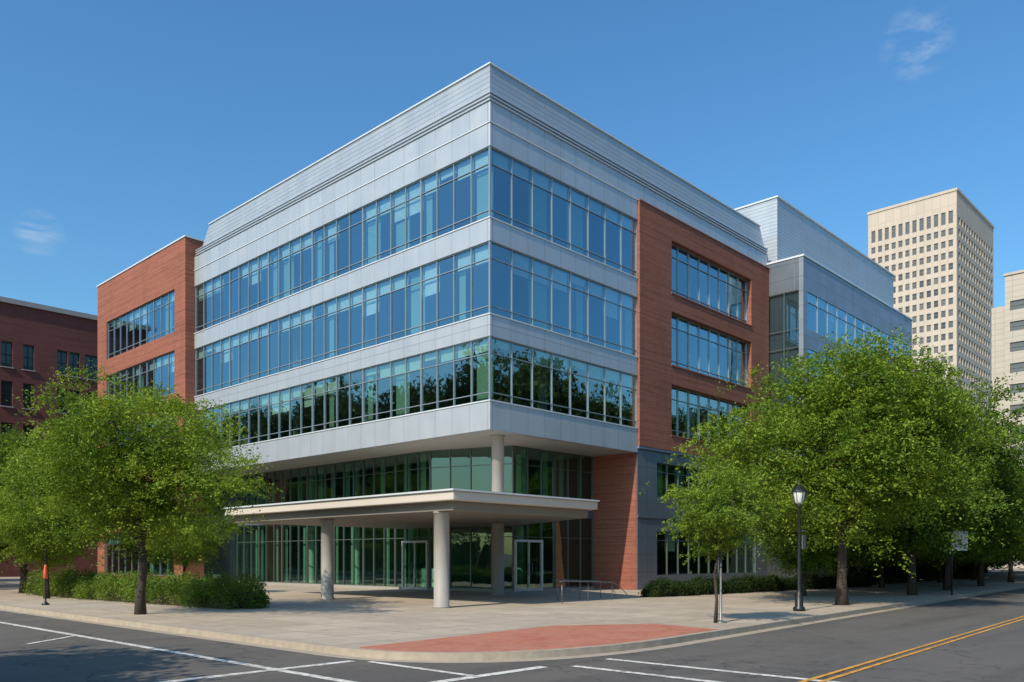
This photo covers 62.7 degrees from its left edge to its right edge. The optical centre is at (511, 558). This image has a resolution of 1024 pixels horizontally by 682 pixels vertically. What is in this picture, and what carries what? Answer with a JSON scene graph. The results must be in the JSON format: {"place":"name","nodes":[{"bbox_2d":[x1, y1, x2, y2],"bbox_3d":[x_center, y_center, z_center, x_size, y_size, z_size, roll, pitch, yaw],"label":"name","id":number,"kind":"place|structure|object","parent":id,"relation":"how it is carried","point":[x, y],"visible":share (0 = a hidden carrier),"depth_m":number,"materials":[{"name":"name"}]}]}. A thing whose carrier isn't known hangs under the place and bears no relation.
{"place":"outdoors","nodes":[
{"label":"outdoors","id":0,"kind":"place"},
{"bbox_2d":[0,296,97,576],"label":"brick building","id":1,"kind":"structure","parent":0,"point":[37,341],"depth_m":78.74,"materials":[{"name":"red brick"}]},
{"bbox_2d":[1,341,11,366],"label":"window","id":2,"kind":"structure","parent":1,"relation":"in","point":[6,347],"depth_m":76.86,"materials":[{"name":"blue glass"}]},
{"bbox_2d":[1,380,11,406],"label":"window","id":3,"kind":"structure","parent":1,"relation":"in","point":[6,386],"depth_m":76.86,"materials":[{"name":"black glass"}]},
{"bbox_2d":[23,344,33,369],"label":"window","id":4,"kind":"structure","parent":1,"relation":"in","point":[28,358],"depth_m":78.17,"materials":[{"name":"blue glass"}]},
{"bbox_2d":[23,383,33,408],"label":"window","id":5,"kind":"structure","parent":1,"relation":"in","point":[25,386],"depth_m":78.17,"materials":[{"name":"black glass"}]},
{"bbox_2d":[57,350,66,374],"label":"window","id":6,"kind":"structure","parent":1,"relation":"in","point":[61,355],"depth_m":80.26,"materials":[{"name":"blue glass"}]},
{"bbox_2d":[70,352,78,376],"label":"window","id":7,"kind":"structure","parent":1,"relation":"in","point":[74,357],"depth_m":81.14,"materials":[{"name":"blue glass"}]},
{"bbox_2d":[85,355,97,379],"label":"window","id":8,"kind":"structure","parent":1,"relation":"in","point":[94,359],"depth_m":82.22,"materials":[{"name":"blue glass"}]},
{"bbox_2d":[96,62,912,607],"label":"office building","id":9,"kind":"structure","parent":0,"point":[492,328],"depth_m":46.88,"materials":[{"name":"metal"}]},
{"bbox_2d":[106,533,132,573],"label":"window","id":10,"kind":"structure","parent":9,"relation":"in","point":[114,533],"depth_m":64.49,"materials":[{"name":"metal"}]},
{"bbox_2d":[108,364,139,405],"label":"window","id":11,"kind":"structure","parent":9,"relation":"in","point":[130,372],"depth_m":62.61,"materials":[{"name":"glass"}]},
{"bbox_2d":[108,307,139,358],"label":"window","id":12,"kind":"structure","parent":9,"relation":"in","point":[123,331],"depth_m":62.99,"materials":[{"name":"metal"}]},
{"bbox_2d":[140,351,174,397],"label":"window","id":13,"kind":"structure","parent":9,"relation":"in","point":[162,368],"depth_m":58.74,"materials":[{"name":"glass"}]},
{"bbox_2d":[140,290,174,345],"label":"window","id":14,"kind":"structure","parent":9,"relation":"in","point":[157,317],"depth_m":59.08,"materials":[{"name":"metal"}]},
{"bbox_2d":[195,337,229,395],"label":"window","id":15,"kind":"structure","parent":9,"relation":"in","point":[212,361],"depth_m":54.69,"materials":[{"name":"glass"}]},
{"bbox_2d":[195,270,229,332],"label":"window","id":16,"kind":"structure","parent":9,"relation":"in","point":[212,297],"depth_m":54.69,"materials":[{"name":"glass"}]},
{"bbox_2d":[196,403,229,450],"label":"window","id":17,"kind":"structure","parent":9,"relation":"in","point":[227,406],"depth_m":53.89,"materials":[{"name":"glass"}]},
{"bbox_2d":[237,525,257,579],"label":"window","id":18,"kind":"structure","parent":9,"relation":"in","point":[238,542],"depth_m":57.82,"materials":[{"name":"grey metal"}]},
{"bbox_2d":[230,323,267,385],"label":"window","id":19,"kind":"structure","parent":9,"relation":"in","point":[248,348],"depth_m":51.48,"materials":[{"name":"glass"}]},
{"bbox_2d":[230,252,267,318],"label":"window","id":20,"kind":"structure","parent":9,"relation":"in","point":[249,280],"depth_m":51.48,"materials":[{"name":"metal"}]},
{"bbox_2d":[230,393,270,445],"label":"window","id":21,"kind":"structure","parent":9,"relation":"in","point":[242,407],"depth_m":51.83,"materials":[{"name":"metal"}]},
{"bbox_2d":[258,470,281,504],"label":"window","id":22,"kind":"structure","parent":9,"relation":"in","point":[266,473],"depth_m":55.48,"materials":[{"name":"grey metal"}]},
{"bbox_2d":[258,524,281,582],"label":"window","id":23,"kind":"structure","parent":9,"relation":"in","point":[266,541],"depth_m":55.81,"materials":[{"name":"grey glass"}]},
{"bbox_2d":[268,382,314,439],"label":"window","id":24,"kind":"structure","parent":9,"relation":"in","point":[287,399],"depth_m":48.44,"materials":[{"name":"glass"}]},
{"bbox_2d":[268,307,314,374],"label":"window","id":25,"kind":"structure","parent":9,"relation":"in","point":[278,329],"depth_m":48.84,"materials":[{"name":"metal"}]},
{"bbox_2d":[268,231,314,303],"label":"window","id":26,"kind":"structure","parent":9,"relation":"in","point":[294,257],"depth_m":48.46,"materials":[{"name":"glass"}]},
{"bbox_2d":[282,467,306,502],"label":"window","id":27,"kind":"structure","parent":9,"relation":"in","point":[298,482],"depth_m":53.80,"materials":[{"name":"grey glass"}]},
{"bbox_2d":[282,525,306,583],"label":"window","id":28,"kind":"structure","parent":9,"relation":"in","point":[283,541],"depth_m":53.80,"materials":[{"name":"grey glass"}]},
{"bbox_2d":[307,526,320,583],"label":"window","id":29,"kind":"structure","parent":9,"relation":"in","point":[308,540],"depth_m":51.91,"materials":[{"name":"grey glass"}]},
{"bbox_2d":[307,464,333,500],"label":"window","id":30,"kind":"structure","parent":9,"relation":"in","point":[324,479],"depth_m":51.78,"materials":[{"name":"grey glass"}]},
{"bbox_2d":[312,369,361,431],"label":"window","id":31,"kind":"structure","parent":9,"relation":"in","point":[333,384],"depth_m":45.90,"materials":[{"name":"metal"}]},
{"bbox_2d":[312,288,361,362],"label":"window","id":32,"kind":"structure","parent":9,"relation":"in","point":[345,302],"depth_m":45.35,"materials":[{"name":"glass"}]},
{"bbox_2d":[312,207,361,285],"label":"window","id":33,"kind":"structure","parent":9,"relation":"in","point":[333,230],"depth_m":45.90,"materials":[{"name":"glass"}]},
{"bbox_2d":[334,460,362,497],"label":"window","id":34,"kind":"structure","parent":9,"relation":"in","point":[353,476],"depth_m":49.76,"materials":[{"name":"grey glass"}]},
{"bbox_2d":[334,526,362,585],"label":"window","id":35,"kind":"structure","parent":9,"relation":"in","point":[343,539],"depth_m":49.76,"materials":[{"name":"grey glass"}]},
{"bbox_2d":[363,455,394,495],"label":"window","id":36,"kind":"structure","parent":9,"relation":"in","point":[385,472],"depth_m":47.76,"materials":[{"name":"grey glass"}]},
{"bbox_2d":[363,527,394,586],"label":"window","id":37,"kind":"structure","parent":9,"relation":"in","point":[384,538],"depth_m":47.76,"materials":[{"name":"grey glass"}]},
{"bbox_2d":[362,354,423,422],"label":"window","id":38,"kind":"structure","parent":9,"relation":"in","point":[403,369],"depth_m":41.92,"materials":[{"name":"metal"}]},
{"bbox_2d":[362,179,423,265],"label":"window","id":39,"kind":"structure","parent":9,"relation":"in","point":[407,202],"depth_m":41.92,"materials":[{"name":"glass"}]},
{"bbox_2d":[362,266,424,348],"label":"window","id":40,"kind":"structure","parent":9,"relation":"in","point":[372,294],"depth_m":41.76,"materials":[{"name":"glass"}]},
{"bbox_2d":[395,451,429,492],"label":"window","id":41,"kind":"structure","parent":9,"relation":"in","point":[418,453],"depth_m":45.34,"materials":[{"name":"grey glass"}]},
{"bbox_2d":[395,528,429,587],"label":"window","id":42,"kind":"structure","parent":9,"relation":"in","point":[418,537],"depth_m":45.76,"materials":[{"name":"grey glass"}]},
{"bbox_2d":[402,540,428,589],"bbox_3d":[-5.240,0.375,45.099,2.110,2.650,0.198,0,0,44],"label":"door","id":43,"kind":"structure","parent":9,"relation":"in","point":[419,541],"depth_m":45.07,"materials":[{"name":"metal"}]},
{"bbox_2d":[421,241,491,331],"bbox_3d":[-2.581,-12.405,38.823,4.642,3.190,0.320,0,0,44],"label":"window","id":44,"kind":"structure","parent":9,"relation":"in","point":[466,260],"depth_m":38.76,"materials":[{"name":"glass"}]},
{"bbox_2d":[421,336,492,411],"bbox_3d":[-2.581,-8.395,38.823,4.642,2.810,0.320,0,0,44],"label":"window","id":45,"kind":"structure","parent":9,"relation":"in","point":[481,347],"depth_m":38.08,"materials":[{"name":"metal"}]},
{"bbox_2d":[421,147,492,242],"bbox_3d":[-2.581,-16.615,38.823,4.642,3.130,0.320,0,0,44],"label":"window","id":46,"kind":"structure","parent":9,"relation":"in","point":[465,169],"depth_m":38.43,"materials":[{"name":"glass"}]},
{"bbox_2d":[430,446,512,492],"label":"window","id":47,"kind":"structure","parent":9,"relation":"in","point":[470,465],"depth_m":43.51,"materials":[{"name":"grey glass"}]},
{"bbox_2d":[430,526,512,589],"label":"window","id":48,"kind":"structure","parent":9,"relation":"in","point":[431,537],"depth_m":43.51,"materials":[{"name":"grey metal"}]},
{"bbox_2d":[514,539,542,591],"bbox_3d":[0.886,0.375,43.129,0.198,2.650,2.110,0,0,44],"label":"door","id":49,"kind":"structure","parent":9,"relation":"in","point":[515,540],"depth_m":43.13,"materials":[{"name":"metal"}]},
{"bbox_2d":[488,337,570,414],"bbox_3d":[0.895,-8.395,39.201,0.220,2.810,5.555,0,0,44],"label":"window","id":50,"kind":"structure","parent":9,"relation":"in","point":[537,358],"depth_m":39.69,"materials":[{"name":"metal"}]},
{"bbox_2d":[488,147,570,248],"bbox_3d":[0.859,-16.615,39.236,0.320,3.130,5.555,0,0,44],"label":"window","id":51,"kind":"structure","parent":9,"relation":"in","point":[538,184],"depth_m":39.69,"materials":[{"name":"glass"}]},
{"bbox_2d":[491,241,570,335],"bbox_3d":[0.859,-12.405,39.236,0.320,3.190,5.555,0,0,44],"label":"window","id":52,"kind":"structure","parent":9,"relation":"in","point":[537,273],"depth_m":39.79,"materials":[{"name":"glass"}]},
{"bbox_2d":[513,446,554,496],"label":"window","id":53,"kind":"structure","parent":9,"relation":"in","point":[526,448],"depth_m":44.02,"materials":[{"name":"grey metal"}]},
{"bbox_2d":[513,522,554,589],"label":"window","id":54,"kind":"structure","parent":9,"relation":"in","point":[526,536],"depth_m":43.28,"materials":[{"name":"grey metal"}]},
{"bbox_2d":[555,452,592,499],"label":"window","id":55,"kind":"structure","parent":9,"relation":"in","point":[568,454],"depth_m":46.39,"materials":[{"name":"grey metal"}]},
{"bbox_2d":[555,518,592,587],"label":"window","id":56,"kind":"structure","parent":9,"relation":"in","point":[579,538],"depth_m":46.39,"materials":[{"name":"grey metal"}]},
{"bbox_2d":[567,187,636,276],"bbox_3d":[4.684,-16.615,43.265,0.320,3.130,5.555,0,0,44],"label":"window","id":57,"kind":"structure","parent":9,"relation":"in","point":[577,201],"depth_m":42.47,"materials":[{"name":"metal"}]},
{"bbox_2d":[568,358,636,427],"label":"window","id":58,"kind":"structure","parent":9,"relation":"in","point":[593,374],"depth_m":43.64,"materials":[{"name":"metal"}]},
{"bbox_2d":[568,272,636,355],"bbox_3d":[4.684,-12.405,43.265,0.320,3.190,5.555,0,0,44],"label":"window","id":59,"kind":"structure","parent":9,"relation":"in","point":[610,298],"depth_m":43.46,"materials":[{"name":"glass"}]},
{"bbox_2d":[657,463,708,500],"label":"window","id":60,"kind":"structure","parent":9,"relation":"in","point":[678,477],"depth_m":48.20,"materials":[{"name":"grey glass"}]},
{"bbox_2d":[657,531,708,574],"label":"window","id":61,"kind":"structure","parent":9,"relation":"in","point":[669,544],"depth_m":48.18,"materials":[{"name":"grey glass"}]},
{"bbox_2d":[672,386,709,441],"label":"window","id":62,"kind":"structure","parent":9,"relation":"in","point":[682,398],"depth_m":49.60,"materials":[{"name":"glass"}]},
{"bbox_2d":[672,314,709,375],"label":"window","id":63,"kind":"structure","parent":9,"relation":"in","point":[700,335],"depth_m":49.82,"materials":[{"name":"glass"}]},
{"bbox_2d":[672,244,709,307],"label":"window","id":64,"kind":"structure","parent":9,"relation":"in","point":[691,273],"depth_m":49.52,"materials":[{"name":"glass"}]},
{"bbox_2d":[710,397,746,442],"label":"window","id":65,"kind":"structure","parent":9,"relation":"in","point":[720,405],"depth_m":52.57,"materials":[{"name":"glass"}]},
{"bbox_2d":[710,329,746,386],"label":"window","id":66,"kind":"structure","parent":9,"relation":"in","point":[728,355],"depth_m":52.57,"materials":[{"name":"glass"}]},
{"bbox_2d":[710,263,746,322],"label":"window","id":67,"kind":"structure","parent":9,"relation":"in","point":[728,291],"depth_m":52.57,"materials":[{"name":"glass"}]},
{"bbox_2d":[709,535,754,573],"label":"window","id":68,"kind":"structure","parent":9,"relation":"in","point":[746,542],"depth_m":53.99,"materials":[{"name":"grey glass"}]},
{"bbox_2d":[769,290,798,403],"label":"window","id":69,"kind":"structure","parent":9,"relation":"in","point":[784,331],"depth_m":55.15,"materials":[{"name":"grey metal"}]},
{"bbox_2d":[807,291,846,345],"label":"window","id":70,"kind":"structure","parent":9,"relation":"in","point":[823,317],"depth_m":56.81,"materials":[{"name":"glass"}]},
{"bbox_2d":[847,312,879,356],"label":"window","id":71,"kind":"structure","parent":9,"relation":"in","point":[859,324],"depth_m":60.98,"materials":[{"name":"glass"}]},
{"bbox_2d":[880,330,908,372],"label":"window","id":72,"kind":"structure","parent":9,"relation":"in","point":[883,335],"depth_m":65.77,"materials":[{"name":"glass"}]},
{"bbox_2d":[0,588,1023,681],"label":"road","id":73,"kind":"structure","parent":0,"point":[808,651],"depth_m":15.51,"materials":[{"name":"grey asphalt"}]},
{"bbox_2d":[0,622,354,681],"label":"road marking","id":74,"kind":"object","parent":73,"relation":"on","point":[265,667],"depth_m":15.62,"materials":[{"name":"white paint"}]},
{"bbox_2d":[159,660,353,681],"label":"road marking","id":75,"kind":"object","parent":73,"relation":"on","point":[254,671],"visible":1,"depth_m":13.54,"materials":[{"name":"white paint"}]},
{"bbox_2d":[369,661,471,675],"bbox_3d":[-1.573,1.822,13.957,2.600,0.001,0.140,0,0,44],"label":"road marking","id":76,"kind":"object","parent":73,"relation":"on","point":[421,668],"visible":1,"depth_m":13.90,"materials":[{"name":"white paint"}]},
{"bbox_2d":[432,666,545,681],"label":"road marking","id":77,"kind":"object","parent":73,"relation":"on","point":[488,674],"visible":1,"depth_m":13.19,"materials":[{"name":"white paint"}]},
{"bbox_2d":[0,584,1023,660],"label":"kerb","id":78,"kind":"structure","parent":73,"relation":"on","point":[453,656],"depth_m":17.89,"materials":[{"name":"concrete"}]},
{"bbox_2d":[0,587,1023,662],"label":"gutter","id":79,"kind":"object","parent":73,"relation":"on","point":[482,661],"visible":1,"depth_m":18.45,"materials":[{"name":"concrete"}]},
{"bbox_2d":[572,665,719,681],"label":"road marking","id":80,"kind":"object","parent":73,"relation":"on","point":[646,674],"visible":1,"depth_m":13.17,"materials":[{"name":"white paint"}]},
{"bbox_2d":[607,658,836,681],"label":"road marking","id":81,"kind":"object","parent":73,"relation":"on","point":[718,670],"visible":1,"depth_m":13.65,"materials":[{"name":"white paint"}]},
{"bbox_2d":[799,616,1023,681],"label":"road marking","id":82,"kind":"object","parent":73,"relation":"on","point":[816,677],"depth_m":15.89,"materials":[{"name":"yellow paint"}]},
{"bbox_2d":[818,618,1023,681],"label":"road marking","id":83,"kind":"object","parent":73,"relation":"on","point":[841,675],"depth_m":15.73,"materials":[{"name":"yellow paint"}]},
{"bbox_2d":[0,567,1023,647],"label":"pavement","id":84,"kind":"structure","parent":0,"point":[352,617],"depth_m":27.91,"materials":[{"name":"concrete"}]},
{"bbox_2d":[0,464,117,598],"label":"street tree","id":85,"kind":"object","parent":84,"relation":"on","point":[22,527],"visible":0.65,"depth_m":34.30,"materials":[{"name":"green plant"}]},
{"bbox_2d":[0,419,121,592],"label":"street tree","id":86,"kind":"object","parent":84,"relation":"on","point":[9,435],"visible":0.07,"depth_m":40.20,"materials":[{"name":"green plant"}]},
{"bbox_2d":[82,502,191,570],"bbox_3d":[-20.206,-0.966,46.496,5.820,5.416,7.645,0,0,34],"label":"street tree","id":87,"kind":"object","parent":84,"relation":"on","point":[133,553],"visible":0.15,"depth_m":45.65,"materials":[{"name":"green plant"}]},
{"bbox_2d":[0,359,283,614],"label":"street tree","id":88,"kind":"object","parent":84,"relation":"on","point":[171,453],"visible":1,"depth_m":23.90,"materials":[{"name":"green plant"}]},
{"bbox_2d":[21,567,271,608],"bbox_3d":[-15.580,1.020,33.996,18.381,1.416,3.014,0,0,41],"label":"hedge","id":89,"kind":"object","parent":84,"relation":"on","point":[201,591],"visible":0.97,"depth_m":30.91,"materials":[{"name":"green plant"}]},
{"bbox_2d":[135,503,230,582],"bbox_3d":[-15.495,-0.585,39.977,4.572,4.642,6.007,0,0,-23],"label":"street tree","id":90,"kind":"object","parent":84,"relation":"on","point":[205,546],"visible":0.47,"depth_m":39.63,"materials":[{"name":"green plant"}]},
{"bbox_2d":[360,624,718,651],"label":"paved path","id":91,"kind":"structure","parent":84,"relation":"on","point":[553,637],"depth_m":17.75,"materials":[{"name":"red brick"}]},
{"bbox_2d":[657,465,783,622],"bbox_3d":[5.450,-0.370,21.910,3.322,4.246,3.866,0,0,6],"label":"young tree","id":92,"kind":"object","parent":84,"relation":"on","point":[707,512],"visible":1,"depth_m":21.77,"materials":[{"name":"green plant"}]},
{"bbox_2d":[717,550,726,622],"bbox_3d":[5.513,0.660,22.191,0.320,2.080,0.320,0,0,44],"label":"post","id":93,"kind":"object","parent":84,"relation":"on","point":[720,621],"visible":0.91,"depth_m":22.16,"materials":[{"name":"grey metal"}]},
{"bbox_2d":[638,572,872,596],"bbox_3d":[13.792,1.214,44.079,21.954,1.026,1.796,0,0,-43],"label":"hedge","id":94,"kind":"object","parent":84,"relation":"on","point":[695,586],"visible":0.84,"depth_m":41.29,"materials":[{"name":"green plant"}]},
{"bbox_2d":[791,480,806,610],"bbox_3d":[9.267,-0.405,27.117,0.501,4.210,0.500,0,0,10],"label":"street lamp","id":95,"kind":"object","parent":84,"relation":"on","point":[799,491],"visible":1,"depth_m":27.06,"materials":[{"name":"metal"}]},
{"bbox_2d":[716,494,886,595],"bbox_3d":[13.055,-1.040,37.767,7.188,5.539,6.712,0,0,-14],"label":"street tree","id":96,"kind":"object","parent":84,"relation":"on","point":[814,557],"visible":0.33,"depth_m":37.33,"materials":[{"name":"green plant"}]},
{"bbox_2d":[639,323,1023,604],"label":"street tree","id":97,"kind":"object","parent":84,"relation":"on","point":[834,415],"visible":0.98,"depth_m":28.87,"materials":[{"name":"green plant"}]},
{"bbox_2d":[805,476,917,575],"bbox_3d":[17.453,-1.796,43.502,8.563,7.067,9.172,0,0,-38],"label":"street tree","id":98,"kind":"object","parent":84,"relation":"on","point":[852,556],"visible":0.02,"depth_m":42.63,"materials":[{"name":"green plant"}]},
{"bbox_2d":[848,545,929,587],"bbox_3d":[21.306,-1.796,49.308,8.563,7.067,9.172,0,0,27],"label":"street tree","id":99,"kind":"object","parent":84,"relation":"on","point":[881,579],"visible":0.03,"depth_m":48.52,"materials":[{"name":"green plant"}]},
{"bbox_2d":[827,553,989,584],"bbox_3d":[31.272,0.057,64.397,3.485,3.445,32.419,0,0,42],"label":"hedge","id":100,"kind":"object","parent":84,"relation":"on","point":[895,575],"visible":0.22,"depth_m":58.36,"materials":[{"name":"green plant"}]},
{"bbox_2d":[801,368,1023,594],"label":"street tree","id":101,"kind":"object","parent":84,"relation":"on","point":[928,534],"visible":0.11,"depth_m":37.19,"materials":[{"name":"green plant"}]},
{"bbox_2d":[875,444,1023,589],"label":"street tree","id":102,"kind":"object","parent":84,"relation":"on","point":[1006,489],"visible":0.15,"depth_m":43.35,"materials":[{"name":"green plant"}]},
{"bbox_2d":[917,554,987,581],"bbox_3d":[30.874,-1.796,59.562,8.563,7.067,9.172,0,0,-22],"label":"street tree","id":103,"kind":"object","parent":84,"relation":"on","point":[940,578],"visible":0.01,"depth_m":59.59,"materials":[{"name":"green plant"}]},
{"bbox_2d":[951,531,967,594],"bbox_3d":[20.365,0.210,38.282,0.700,3.020,0.110,0,0,11],"label":"sign post","id":104,"kind":"object","parent":84,"relation":"on","point":[963,541],"visible":0.68,"depth_m":38.24,"materials":[{"name":"metal"}]},
{"bbox_2d":[938,454,1023,585],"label":"street tree","id":105,"kind":"object","parent":84,"relation":"on","point":[1010,536],"visible":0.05,"depth_m":50.14,"materials":[{"name":"green plant"}]},
{"bbox_2d":[976,535,1023,581],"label":"street tree","id":106,"kind":"object","parent":84,"relation":"on","point":[1010,573],"depth_m":59.15,"materials":[{"name":"green plant"}]},
{"bbox_2d":[991,270,1023,567],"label":"limestone building","id":107,"kind":"structure","parent":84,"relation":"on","point":[1007,338],"depth_m":149.41,"materials":[{"name":"beige stone"}]},
{"bbox_2d":[1010,299,1023,310],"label":"window","id":108,"kind":"structure","parent":107,"relation":"in","point":[1016,304],"depth_m":148.77,"materials":[{"name":"grey glass"}]},
{"bbox_2d":[0,0,1023,315],"label":"sky","id":109,"kind":"structure","parent":0,"point":[128,128],"materials":[{"name":"blue"}]},
{"bbox_2d":[872,554,956,568],"bbox_3d":[25.559,-1.796,53.994,9.172,7.067,8.563,0,0,2],"label":"street tree","id":110,"kind":"object","parent":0,"point":[925,561],"depth_m":53.94,"materials":[{"name":"green plant"}]},
{"bbox_2d":[867,187,993,428],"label":"office tower","id":111,"kind":"structure","parent":0,"point":[933,253],"depth_m":226.94,"materials":[{"name":"beige concrete"}]},
{"bbox_2d":[885,263,986,417],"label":"window","id":112,"kind":"structure","parent":111,"relation":"in","point":[943,349],"depth_m":225.19,"materials":[{"name":"grey glass"}]},
{"bbox_2d":[886,263,991,404],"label":"window frame","id":113,"kind":"structure","parent":111,"relation":"in","point":[949,263],"depth_m":225.80,"materials":[{"name":"beige concrete"}]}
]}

